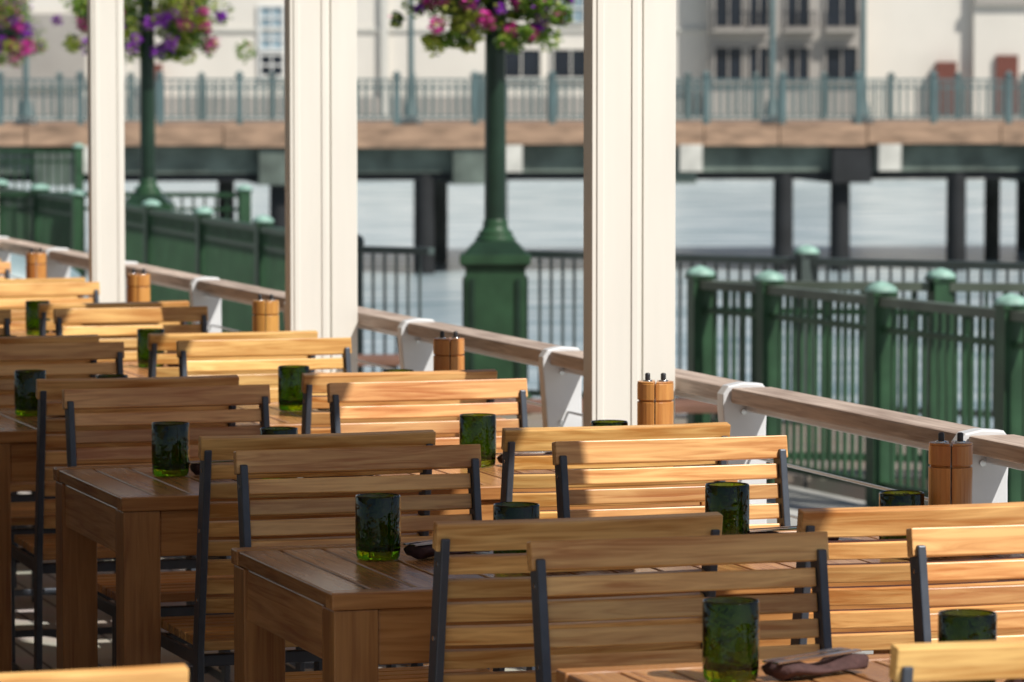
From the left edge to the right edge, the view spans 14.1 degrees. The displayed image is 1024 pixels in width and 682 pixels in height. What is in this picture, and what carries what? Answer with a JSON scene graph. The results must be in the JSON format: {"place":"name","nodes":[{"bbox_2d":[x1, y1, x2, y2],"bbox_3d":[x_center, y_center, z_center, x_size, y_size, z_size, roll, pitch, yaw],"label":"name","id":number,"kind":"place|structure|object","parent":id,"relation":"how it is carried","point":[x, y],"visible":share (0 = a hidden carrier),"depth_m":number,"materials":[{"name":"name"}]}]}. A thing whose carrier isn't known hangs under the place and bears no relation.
{"place":"outdoors","nodes":[
{"label":"outdoors","id":0,"kind":"place"},
{"bbox_2d":[26,248,46,278],"bbox_3d":[-1.897,-0.256,16.509,0.083,0.231,0.081,0,4,-6],"label":"salt and pepper grinder","id":1,"kind":"object","parent":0,"point":[33,269],"visible":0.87,"depth_m":16.47,"materials":[{"name":"brown wood"}]},
{"bbox_2d":[10,254,88,297],"bbox_3d":[-3.950,-0.128,26.544,2.600,1.220,1.240,0,4,3],"label":"railing post","id":2,"kind":"object","parent":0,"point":[18,265],"visible":0.06,"depth_m":26.12,"materials":[{"name":"white metal"}]},
{"bbox_2d":[15,491,525,681],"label":"terrace deck","id":3,"kind":"structure","parent":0,"point":[24,619],"depth_m":12.28,"materials":[{"name":"wood"}]},
{"bbox_2d":[0,262,10,278],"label":"dining chair","id":4,"kind":"object","parent":3,"relation":"on","point":[5,268],"visible":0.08,"depth_m":17.04,"materials":[{"name":"wood"}]},
{"bbox_2d":[0,309,35,601],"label":"dining chair","id":5,"kind":"object","parent":3,"relation":"on","point":[5,318],"visible":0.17,"depth_m":13.51,"materials":[{"name":"wood"}]},
{"bbox_2d":[10,330,51,335],"bbox_3d":[-1.855,0.363,14.517,1.420,0.752,0.750,-1,4,-17],"label":"dining table","id":6,"kind":"object","parent":3,"relation":"on","point":[18,332],"visible":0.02,"depth_m":14.75,"materials":[{"name":"brown wood"}]},
{"bbox_2d":[25,300,49,334],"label":"green glass tumbler","id":7,"kind":"object","parent":6,"relation":"on","point":[31,318],"visible":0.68,"depth_m":14.60,"materials":[{"name":"green glass"}]},
{"bbox_2d":[127,269,149,301],"bbox_3d":[-1.326,-0.142,14.701,0.083,0.231,0.081,0,4,0],"label":"salt and pepper grinder","id":8,"kind":"object","parent":6,"relation":"on","point":[138,288],"visible":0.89,"depth_m":14.66,"materials":[{"name":"brown wood"}]},
{"bbox_2d":[0,277,85,321],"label":"dining chair","id":9,"kind":"object","parent":3,"relation":"on","point":[54,280],"visible":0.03,"depth_m":15.65,"materials":[{"name":"wood"}]},
{"bbox_2d":[0,334,98,595],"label":"dining chair","id":10,"kind":"object","parent":3,"relation":"on","point":[23,486],"visible":0.02,"depth_m":12.16,"materials":[{"name":"wood"}]},
{"bbox_2d":[0,282,99,330],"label":"dining chair","id":11,"kind":"object","parent":3,"relation":"on","point":[49,289],"visible":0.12,"depth_m":15.32,"materials":[{"name":"wood"}]},
{"bbox_2d":[0,342,124,637],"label":"dining chair","id":12,"kind":"object","parent":3,"relation":"on","point":[22,513],"visible":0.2,"depth_m":11.78,"materials":[{"name":"wood"}]},
{"bbox_2d":[0,664,188,681],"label":"dining chair","id":13,"kind":"object","parent":3,"relation":"on","point":[167,673],"visible":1,"depth_m":5.26,"materials":[{"name":"wood"}]},
{"bbox_2d":[15,301,188,558],"bbox_3d":[-1.422,0.305,14.230,0.516,0.903,0.543,-1,4,-19],"label":"dining chair","id":14,"kind":"object","parent":3,"relation":"on","point":[45,311],"visible":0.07,"depth_m":13.95,"materials":[{"name":"wood"}]},
{"bbox_2d":[87,0,124,302],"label":"white post","id":15,"kind":"object","parent":3,"relation":"on","point":[105,75],"visible":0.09,"depth_m":16.31,"materials":[{"name":"paint"}]},
{"bbox_2d":[11,375,238,681],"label":"dining chair","id":16,"kind":"object","parent":3,"relation":"on","point":[36,550],"visible":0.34,"depth_m":10.45,"materials":[{"name":"wood"}]},
{"bbox_2d":[53,306,207,560],"bbox_3d":[-1.179,0.354,13.439,0.516,0.903,0.543,-1,4,-18],"label":"dining chair","id":17,"kind":"object","parent":3,"relation":"on","point":[127,315],"visible":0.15,"depth_m":13.63,"materials":[{"name":"wood"}]},
{"bbox_2d":[62,384,321,670],"bbox_3d":[-0.765,0.577,9.908,0.516,0.903,0.543,-1,4,-18],"label":"dining chair","id":18,"kind":"object","parent":3,"relation":"on","point":[177,586],"visible":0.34,"depth_m":10.07,"materials":[{"name":"wood"}]},
{"bbox_2d":[97,361,325,377],"bbox_3d":[-1.329,0.468,12.852,1.420,0.752,0.750,-1,4,-17],"label":"dining table","id":19,"kind":"object","parent":3,"relation":"on","point":[132,370],"visible":0.02,"depth_m":12.87,"materials":[{"name":"brown wood"}]},
{"bbox_2d":[96,374,127,377],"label":"green glass tumbler","id":20,"kind":"object","parent":19,"relation":"on","point":[112,376],"visible":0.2,"depth_m":10.93,"materials":[{"name":"green glass"}]},
{"bbox_2d":[137,328,164,367],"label":"green glass tumbler","id":21,"kind":"object","parent":19,"relation":"on","point":[142,349],"visible":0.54,"depth_m":12.95,"materials":[{"name":"green glass"}]},
{"bbox_2d":[166,364,178,366],"bbox_3d":[-1.010,0.064,13.035,0.185,0.033,0.080,-2,4,-27],"label":"rolled napkin with cutlery","id":22,"kind":"object","parent":19,"relation":"on","point":[173,365],"visible":0.02,"depth_m":12.99,"materials":[{"name":"fabric"}]},
{"bbox_2d":[252,294,278,331],"bbox_3d":[-0.770,-0.031,12.940,0.083,0.231,0.081,0,4,-3],"label":"salt and pepper grinder","id":23,"kind":"object","parent":19,"relation":"on","point":[263,322],"visible":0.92,"depth_m":12.90,"materials":[{"name":"brown wood"}]},
{"bbox_2d":[114,330,317,603],"bbox_3d":[-0.907,0.409,12.574,0.516,0.903,0.543,-1,4,-18],"label":"dining chair","id":24,"kind":"object","parent":3,"relation":"on","point":[162,342],"visible":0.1,"depth_m":12.28,"materials":[{"name":"wood"}]},
{"bbox_2d":[0,402,504,672],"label":"dining table","id":25,"kind":"object","parent":3,"relation":"on","point":[18,443],"visible":0.09,"depth_m":10.65,"materials":[{"name":"brown wood"}]},
{"bbox_2d":[14,370,46,415],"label":"green glass tumbler","id":26,"kind":"object","parent":25,"relation":"on","point":[25,401],"visible":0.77,"depth_m":11.08,"materials":[{"name":"green glass"}]},
{"bbox_2d":[278,365,308,410],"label":"green glass tumbler","id":27,"kind":"object","parent":25,"relation":"on","point":[290,395],"visible":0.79,"depth_m":11.26,"materials":[{"name":"green glass"}]},
{"bbox_2d":[382,369,413,371],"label":"green glass tumbler","id":28,"kind":"object","parent":25,"relation":"on","point":[397,370],"visible":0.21,"depth_m":11.17,"materials":[{"name":"green"}]},
{"bbox_2d":[433,331,463,370],"bbox_3d":[-0.168,0.089,11.036,0.083,0.231,0.081,0,4,-6],"label":"salt and pepper grinder","id":29,"kind":"object","parent":25,"relation":"on","point":[448,353],"visible":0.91,"depth_m":11.00,"materials":[{"name":"brown wood"}]},
{"bbox_2d":[176,337,351,669],"bbox_3d":[-0.644,0.459,11.777,0.516,0.903,0.543,-1,4,-17],"label":"dining chair","id":30,"kind":"object","parent":3,"relation":"on","point":[186,349],"visible":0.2,"depth_m":11.98,"materials":[{"name":"wood"}]},
{"bbox_2d":[161,430,435,681],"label":"dining chair","id":31,"kind":"object","parent":3,"relation":"on","point":[200,630],"visible":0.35,"depth_m":8.78,"materials":[{"name":"wood"}]},
{"bbox_2d":[284,0,357,372],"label":"white post","id":32,"kind":"object","parent":3,"relation":"on","point":[320,49],"visible":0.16,"depth_m":13.29,"materials":[{"name":"paint"}]},
{"bbox_2d":[233,444,492,681],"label":"dining chair","id":33,"kind":"object","parent":3,"relation":"on","point":[328,460],"visible":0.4,"depth_m":8.43,"materials":[{"name":"wood"}]},
{"bbox_2d":[285,369,496,671],"bbox_3d":[-0.361,0.514,10.912,0.516,0.903,0.543,-1,4,-17],"label":"dining chair","id":34,"kind":"object","parent":3,"relation":"on","point":[311,383],"visible":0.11,"depth_m":10.62,"materials":[{"name":"wood"}]},
{"bbox_2d":[53,453,737,669],"bbox_3d":[-0.279,0.677,9.522,1.420,0.752,0.750,-1,4,-18],"label":"dining table","id":35,"kind":"object","parent":3,"relation":"on","point":[139,520],"visible":0.3,"depth_m":9.17,"materials":[{"name":"brown wood"}]},
{"bbox_2d":[151,421,189,476],"bbox_3d":[-0.778,0.246,9.428,0.086,0.120,0.086,-1,4,-12],"label":"green glass tumbler","id":36,"kind":"object","parent":35,"relation":"on","point":[170,449],"visible":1,"depth_m":9.39,"materials":[{"name":"green glass"}]},
{"bbox_2d":[189,460,233,474],"bbox_3d":[-0.655,0.288,9.482,0.185,0.033,0.080,-1,4,-22],"label":"rolled napkin with cutlery","id":37,"kind":"object","parent":35,"relation":"on","point":[195,467],"visible":0.12,"depth_m":9.45,"materials":[{"name":"fabric"}]},
{"bbox_2d":[260,426,297,478],"bbox_3d":[-0.523,0.255,9.285,0.086,0.120,0.086,-3,5,-38],"label":"green glass tumbler","id":38,"kind":"object","parent":35,"relation":"on","point":[279,430],"visible":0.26,"depth_m":9.25,"materials":[{"name":"green glass"}]},
{"bbox_2d":[303,475,373,477],"bbox_3d":[-0.399,0.297,9.336,0.080,0.033,0.185,3,5,44],"label":"rolled napkin with cutlery","id":39,"kind":"object","parent":35,"relation":"on","point":[339,476],"visible":0.07,"depth_m":9.31,"materials":[{"name":"fabric"}]},
{"bbox_2d":[459,413,495,466],"bbox_3d":[-0.080,0.231,9.661,0.086,0.120,0.086,1,4,11],"label":"green glass tumbler","id":40,"kind":"object","parent":35,"relation":"on","point":[477,428],"visible":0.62,"depth_m":9.62,"materials":[{"name":"green glass"}]},
{"bbox_2d":[496,451,551,462],"bbox_3d":[0.043,0.273,9.712,0.185,0.033,0.080,-3,5,-38],"label":"rolled napkin with cutlery","id":41,"kind":"object","parent":35,"relation":"on","point":[499,458],"visible":0.09,"depth_m":9.68,"materials":[{"name":"fabric"}]},
{"bbox_2d":[590,420,627,468],"bbox_3d":[0.222,0.243,9.472,0.086,0.120,0.086,1,4,9],"label":"green glass tumbler","id":42,"kind":"object","parent":35,"relation":"on","point":[608,423],"visible":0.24,"depth_m":9.44,"materials":[{"name":"green glass"}]},
{"bbox_2d":[637,373,673,467],"bbox_3d":[0.328,0.188,9.466,0.083,0.231,0.081,0,4,4],"label":"salt and pepper grinder","id":43,"kind":"object","parent":35,"relation":"on","point":[655,404],"visible":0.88,"depth_m":9.43,"materials":[{"name":"brown wood"}]},
{"bbox_2d":[327,378,534,669],"bbox_3d":[-0.133,0.564,10.115,0.516,0.903,0.543,-1,4,-18],"label":"dining chair","id":44,"kind":"object","parent":3,"relation":"on","point":[351,392],"visible":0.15,"depth_m":10.31,"materials":[{"name":"wood"}]},
{"bbox_2d":[0,236,1023,523],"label":"cable railing","id":45,"kind":"object","parent":3,"relation":"on","point":[744,408],"visible":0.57,"depth_m":11.23,"materials":[{"name":"metal"}]},
{"bbox_2d":[428,512,722,681],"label":"dining chair","id":46,"kind":"object","parent":3,"relation":"on","point":[485,535],"visible":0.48,"depth_m":7.07,"materials":[{"name":"wood"}]},
{"bbox_2d":[493,422,730,671],"bbox_3d":[0.154,0.619,9.247,0.516,0.903,0.543,-1,4,-17],"label":"dining chair","id":47,"kind":"object","parent":3,"relation":"on","point":[526,439],"visible":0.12,"depth_m":8.95,"materials":[{"name":"wood"}]},
{"bbox_2d":[231,530,1023,681],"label":"dining table","id":48,"kind":"object","parent":3,"relation":"on","point":[343,612],"visible":0.31,"depth_m":7.53,"materials":[{"name":"brown wood"}]},
{"bbox_2d":[355,493,400,560],"bbox_3d":[-0.252,0.349,7.787,0.086,0.120,0.086,-3,4,-36],"label":"green glass tumbler","id":49,"kind":"object","parent":48,"relation":"on","point":[377,526],"visible":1,"depth_m":7.75,"materials":[{"name":"green glass"}]},
{"bbox_2d":[403,540,489,558],"bbox_3d":[-0.129,0.391,7.838,0.185,0.033,0.080,-3,5,-43],"label":"rolled napkin with cutlery","id":50,"kind":"object","parent":48,"relation":"on","point":[420,550],"visible":0.38,"depth_m":7.78,"materials":[{"name":"fabric"}]},
{"bbox_2d":[493,502,539,553],"bbox_3d":[0.008,0.360,7.621,0.086,0.120,0.086,-3,4,-36],"label":"green glass tumbler","id":51,"kind":"object","parent":48,"relation":"on","point":[513,510],"visible":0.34,"depth_m":7.58,"materials":[{"name":"green glass"}]},
{"bbox_2d":[705,482,748,534],"bbox_3d":[0.416,0.336,8.000,0.086,0.120,0.086,-2,4,-27],"label":"green glass tumbler","id":52,"kind":"object","parent":48,"relation":"on","point":[729,501],"visible":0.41,"depth_m":7.96,"materials":[{"name":"green glass"}]},
{"bbox_2d":[749,526,838,540],"bbox_3d":[0.538,0.378,8.054,0.185,0.033,0.080,-1,4,-21],"label":"rolled napkin with cutlery","id":53,"kind":"object","parent":48,"relation":"on","point":[765,530],"visible":0.09,"depth_m":8.03,"materials":[{"name":"fabric"}]},
{"bbox_2d":[879,490,923,539],"bbox_3d":[0.738,0.346,7.840,0.086,0.120,0.086,-1,4,-11],"label":"green glass tumbler","id":54,"kind":"object","parent":48,"relation":"on","point":[888,498],"visible":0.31,"depth_m":7.80,"materials":[{"name":"green glass"}]},
{"bbox_2d":[928,432,972,504],"bbox_3d":[0.833,0.289,7.867,0.083,0.231,0.081,0,4,4],"label":"salt and pepper grinder","id":55,"kind":"object","parent":48,"relation":"on","point":[950,470],"visible":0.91,"depth_m":7.83,"materials":[{"name":"brown wood"}]},
{"bbox_2d":[583,0,675,426],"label":"white post","id":56,"kind":"object","parent":3,"relation":"on","point":[629,193],"visible":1,"depth_m":10.40,"materials":[{"name":"paint"}]},
{"bbox_2d":[552,435,790,527],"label":"dining chair","id":57,"kind":"object","parent":3,"relation":"on","point":[566,453],"visible":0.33,"depth_m":8.65,"materials":[{"name":"wood"}]},
{"bbox_2d":[526,531,831,681],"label":"dining chair","id":58,"kind":"object","parent":3,"relation":"on","point":[543,557],"visible":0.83,"depth_m":6.78,"materials":[{"name":"wood"}]},
{"bbox_2d":[556,654,1006,681],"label":"dining table","id":59,"kind":"object","parent":3,"relation":"on","point":[876,669],"visible":0.38,"depth_m":6.29,"materials":[{"name":"brown wood"}]},
{"bbox_2d":[702,596,759,681],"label":"green glass tumbler","id":60,"kind":"object","parent":59,"relation":"on","point":[730,638],"visible":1,"depth_m":6.18,"materials":[{"name":"green glass"}]},
{"bbox_2d":[761,647,868,680],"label":"rolled napkin with cutlery","id":61,"kind":"object","parent":59,"relation":"on","point":[832,660],"visible":1,"depth_m":6.25,"materials":[{"name":"fabric"}]},
{"bbox_2d":[938,609,996,681],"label":"green glass tumbler","id":62,"kind":"object","parent":59,"relation":"on","point":[959,625],"visible":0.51,"depth_m":6.04,"materials":[{"name":"green glass"}]},
{"bbox_2d":[1004,679,1023,681],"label":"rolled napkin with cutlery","id":63,"kind":"object","parent":59,"relation":"on","point":[1014,680],"visible":0.29,"depth_m":6.07,"materials":[{"name":"fabric"}]},
{"bbox_2d":[790,502,1023,654],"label":"dining chair","id":64,"kind":"object","parent":3,"relation":"on","point":[867,521],"visible":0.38,"depth_m":7.28,"materials":[{"name":"wood"}]},
{"bbox_2d":[889,639,1023,681],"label":"dining chair","id":65,"kind":"object","parent":3,"relation":"on","point":[957,661],"visible":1,"depth_m":5.50,"materials":[{"name":"wood"}]},
{"bbox_2d":[906,524,1023,642],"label":"dining chair","id":66,"kind":"object","parent":3,"relation":"on","point":[923,544],"visible":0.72,"depth_m":6.94,"materials":[{"name":"wood"}]},
{"bbox_2d":[3,117,1020,179],"bbox_3d":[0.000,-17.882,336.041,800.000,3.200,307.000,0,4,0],"label":"shore ground","id":67,"kind":"structure","parent":0,"point":[537,118],"depth_m":182.91,"materials":[{"name":"concrete"}]},
{"bbox_2d":[0,143,84,191],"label":"green fence","id":68,"kind":"object","parent":67,"relation":"on","point":[76,150],"visible":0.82,"depth_m":53.50,"materials":[{"name":"metal"}]},
{"bbox_2d":[0,0,1023,116],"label":"apartment building","id":69,"kind":"structure","parent":67,"relation":"on","point":[905,39],"depth_m":189.43,"materials":[{"name":"paint"}]},
{"bbox_2d":[258,0,859,83],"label":"windows","id":70,"kind":"structure","parent":69,"relation":"in","point":[840,61],"depth_m":188.34,"materials":[{"name":"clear glass"}]},
{"bbox_2d":[8,180,1023,428],"bbox_3d":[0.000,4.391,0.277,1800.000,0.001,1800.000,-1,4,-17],"label":"water","id":71,"kind":"structure","parent":0,"point":[896,218],"depth_m":118.41,"materials":[{"name":"grey liquid"}]},
{"bbox_2d":[0,71,1023,273],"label":"pier","id":72,"kind":"structure","parent":71,"relation":"in","point":[431,158],"depth_m":94.76,"materials":[{"name":"wood"}]},
{"bbox_2d":[14,0,37,124],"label":"pier street lamp","id":73,"kind":"object","parent":72,"relation":"on","point":[22,112],"visible":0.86,"depth_m":93.01,"materials":[{"name":"green metal"}]},
{"bbox_2d":[400,0,421,123],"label":"pier street lamp","id":74,"kind":"object","parent":72,"relation":"on","point":[411,107],"visible":0.95,"depth_m":94.28,"materials":[{"name":"green metal"}]},
{"bbox_2d":[760,0,778,123],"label":"pier street lamp","id":75,"kind":"object","parent":72,"relation":"on","point":[772,46],"visible":0.94,"depth_m":95.52,"materials":[{"name":"green metal"}]},
{"bbox_2d":[851,0,873,123],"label":"pier street lamp","id":76,"kind":"object","parent":72,"relation":"on","point":[863,39],"visible":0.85,"depth_m":95.84,"materials":[{"name":"green metal"}]},
{"bbox_2d":[496,413,927,504],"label":"timber platform","id":77,"kind":"structure","parent":71,"relation":"in","point":[856,492],"depth_m":23.03,"materials":[{"name":"grey wood"}]},
{"bbox_2d":[388,0,576,413],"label":"street lamp","id":78,"kind":"object","parent":77,"relation":"on","point":[495,258],"visible":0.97,"depth_m":26.76,"materials":[{"name":"green metal"}]},
{"bbox_2d":[526,250,797,398],"bbox_3d":[0.962,-0.082,26.511,2.023,0.952,0.080,2,4,32],"label":"waterfront railing","id":79,"kind":"object","parent":77,"relation":"on","point":[693,258],"visible":0.29,"depth_m":26.42,"materials":[{"name":"green metal"}]},
{"bbox_2d":[713,268,1023,478],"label":"green fence","id":80,"kind":"object","parent":77,"relation":"on","point":[941,285],"visible":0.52,"depth_m":22.30,"materials":[{"name":"metal"}]},
{"bbox_2d":[793,245,1023,423],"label":"waterfront railing","id":81,"kind":"object","parent":77,"relation":"on","point":[809,262],"visible":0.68,"depth_m":25.66,"materials":[{"name":"green metal"}]},
{"bbox_2d":[539,452,872,653],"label":"quay pavement","id":82,"kind":"structure","parent":0,"point":[802,498],"depth_m":21.17,"materials":[{"name":"concrete"}]},
{"bbox_2d":[0,0,62,67],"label":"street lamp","id":83,"kind":"object","parent":82,"relation":"on","point":[15,26],"visible":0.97,"depth_m":46.45,"materials":[{"name":"plant"}]},
{"bbox_2d":[0,179,86,277],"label":"green fence","id":84,"kind":"object","parent":82,"relation":"on","point":[56,220],"visible":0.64,"depth_m":39.83,"materials":[{"name":"metal"}]},
{"bbox_2d":[0,184,252,240],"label":"green fence","id":85,"kind":"object","parent":82,"relation":"on","point":[242,193],"visible":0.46,"depth_m":40.24,"materials":[{"name":"metal"}]},
{"bbox_2d":[19,0,256,210],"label":"street lamp","id":86,"kind":"object","parent":82,"relation":"on","point":[186,24],"visible":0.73,"depth_m":37.77,"materials":[{"name":"green metal"}]},
{"bbox_2d":[125,199,284,332],"bbox_3d":[-2.470,-0.507,33.175,0.165,1.143,8.868,-1,4,-16],"label":"green fence","id":87,"kind":"object","parent":82,"relation":"on","point":[202,241],"visible":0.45,"depth_m":32.85,"materials":[{"name":"metal"}]},
{"bbox_2d":[358,354,399,371],"bbox_3d":[-1.454,0.331,25.304,1.800,0.460,0.485,0,4,-6],"label":"park bench","id":88,"kind":"object","parent":82,"relation":"on","point":[390,360],"visible":0.06,"depth_m":25.12,"materials":[{"name":"wood"}]},
{"bbox_2d":[357,234,434,371],"bbox_3d":[-0.808,-0.148,27.630,0.630,1.123,0.102,2,4,31],"label":"waterfront railing","id":89,"kind":"object","parent":82,"relation":"on","point":[384,250],"visible":0.49,"depth_m":27.63,"materials":[{"name":"green metal"}]},
{"bbox_2d":[494,399,717,465],"bbox_3d":[0.386,0.551,21.802,1.800,0.460,0.485,0,4,0],"label":"park bench","id":90,"kind":"object","parent":82,"relation":"on","point":[687,406],"visible":0.09,"depth_m":21.56,"materials":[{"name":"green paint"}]},
{"bbox_2d":[685,265,1023,506],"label":"green fence","id":91,"kind":"object","parent":82,"relation":"on","point":[767,290],"visible":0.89,"depth_m":20.87,"materials":[{"name":"metal"}]}
]}

